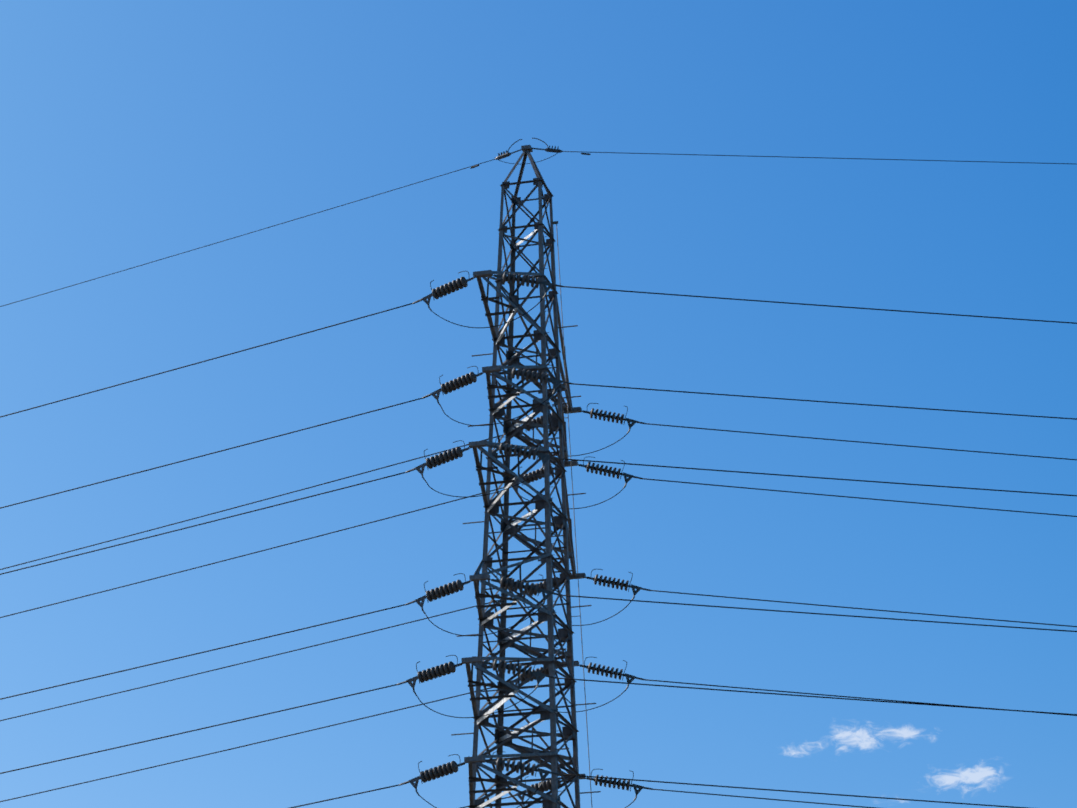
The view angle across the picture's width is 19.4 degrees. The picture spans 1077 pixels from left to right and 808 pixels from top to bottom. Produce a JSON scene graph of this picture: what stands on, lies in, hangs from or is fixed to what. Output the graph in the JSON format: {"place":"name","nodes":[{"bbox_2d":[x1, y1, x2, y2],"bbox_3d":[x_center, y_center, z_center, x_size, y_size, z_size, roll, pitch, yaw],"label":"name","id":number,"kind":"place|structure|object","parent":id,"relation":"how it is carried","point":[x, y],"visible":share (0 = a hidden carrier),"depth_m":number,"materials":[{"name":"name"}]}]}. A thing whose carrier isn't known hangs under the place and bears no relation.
{"place":"outdoors","nodes":[
{"label":"outdoors","id":0,"kind":"place"},
{"bbox_2d":[0,0,1076,807],"label":"sky","id":1,"kind":"structure","parent":0,"point":[133,133],"materials":[{"name":"blue"}]},
{"label":"ground","id":2,"kind":"structure","parent":0,"visible":0},
{"bbox_2d":[451,145,600,807],"bbox_3d":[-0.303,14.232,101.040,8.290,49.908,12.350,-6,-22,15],"label":"transmission tower","id":3,"kind":"structure","parent":2,"relation":"on","point":[506,638],"depth_m":104.62,"materials":[{"name":"metal"}]},
{"bbox_2d":[418,272,629,795],"bbox_3d":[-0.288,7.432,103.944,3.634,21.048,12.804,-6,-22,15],"label":"insulators","id":4,"kind":"object","parent":3,"relation":"attached to","point":[428,674],"visible":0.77,"depth_m":102.48,"materials":[{"name":"ceramic"}]},
{"bbox_2d":[397,138,653,805],"bbox_3d":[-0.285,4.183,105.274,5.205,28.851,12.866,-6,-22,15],"label":"insulator fittings","id":5,"kind":"object","parent":3,"relation":"attached to","point":[543,591],"visible":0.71,"depth_m":102.62,"materials":[{"name":"grey metal"}]},
{"bbox_2d":[0,150,1076,807],"bbox_3d":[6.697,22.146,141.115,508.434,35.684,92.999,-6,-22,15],"label":"power lines","id":6,"kind":"object","parent":3,"relation":"attached to","point":[560,508],"visible":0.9,"depth_m":105.35,"materials":[{"name":"black metal"}]}
]}

